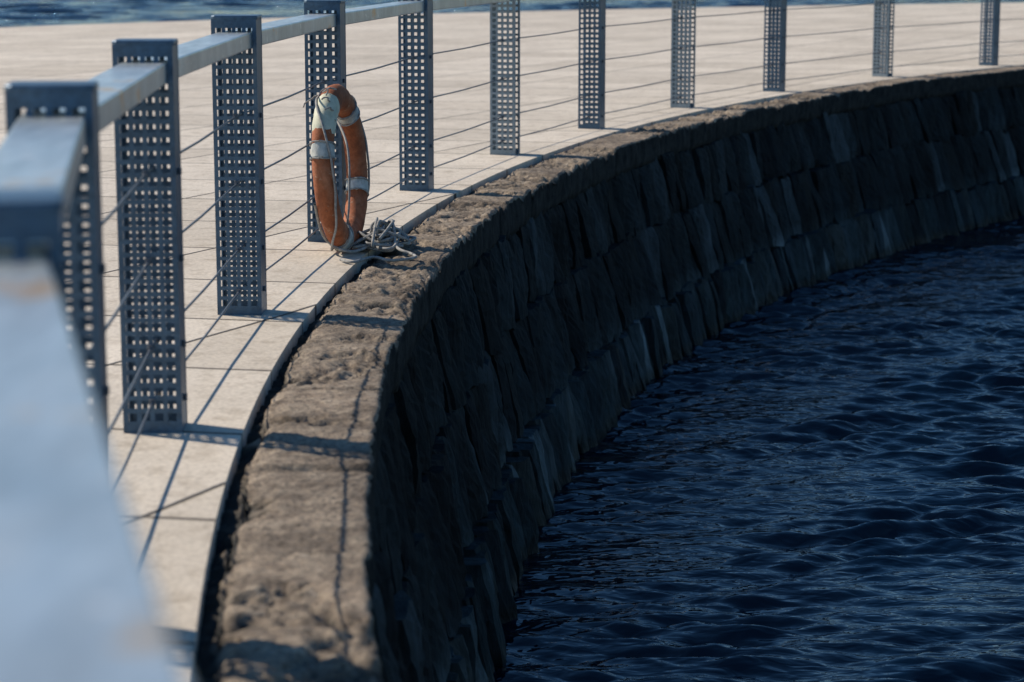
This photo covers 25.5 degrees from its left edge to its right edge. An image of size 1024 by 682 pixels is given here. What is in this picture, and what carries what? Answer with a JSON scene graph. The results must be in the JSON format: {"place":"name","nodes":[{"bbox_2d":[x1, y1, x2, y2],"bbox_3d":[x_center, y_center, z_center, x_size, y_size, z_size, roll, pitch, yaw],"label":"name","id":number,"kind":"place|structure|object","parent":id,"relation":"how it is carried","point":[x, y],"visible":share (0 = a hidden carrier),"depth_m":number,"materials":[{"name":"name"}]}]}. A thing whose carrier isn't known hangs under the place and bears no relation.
{"place":"outdoors","nodes":[
{"label":"outdoors","id":0,"kind":"place"},
{"bbox_2d":[0,3,1023,681],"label":"promenade pavement","id":1,"kind":"structure","parent":0,"point":[176,487],"depth_m":17.06,"materials":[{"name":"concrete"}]},
{"bbox_2d":[313,203,416,263],"bbox_3d":[-0.633,-0.526,10.061,0.448,0.247,0.847,0,10,0],"label":"rope pile","id":2,"kind":"object","parent":1,"relation":"on","point":[382,236],"visible":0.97,"depth_m":10.04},
{"bbox_2d":[0,0,1023,681],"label":"metal railing","id":3,"kind":"object","parent":1,"relation":"on","point":[78,598],"visible":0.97,"depth_m":4.53,"materials":[{"name":"grey metal"}]},
{"bbox_2d":[303,84,369,252],"bbox_3d":[-0.801,-0.771,10.045,0.229,0.739,0.741,1,10,7],"label":"life ring","id":4,"kind":"object","parent":3,"relation":"hanging from","point":[335,104],"visible":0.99,"depth_m":9.89,"materials":[{"name":"orange plastic"}]},
{"bbox_2d":[0,0,1023,26],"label":"open water","id":5,"kind":"structure","parent":0,"point":[18,13],"depth_m":94.46,"materials":[{"name":"blue liquid"}]},
{"bbox_2d":[493,216,1023,681],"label":"harbour water","id":6,"kind":"structure","parent":0,"point":[821,481],"depth_m":11.76,"materials":[{"name":"blue liquid"}]},
{"label":"sea","id":7,"kind":"structure","parent":0,"visible":0},
{"bbox_2d":[372,86,1023,681],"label":"stone quay wall","id":8,"kind":"structure","parent":7,"relation":"in","point":[548,342],"depth_m":13.80,"materials":[{"name":"stone"}]},
{"bbox_2d":[193,66,1023,681],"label":"coping stones","id":9,"kind":"object","parent":8,"relation":"on","point":[289,590],"visible":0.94,"depth_m":6.58,"materials":[{"name":"grey stone"}]}
]}

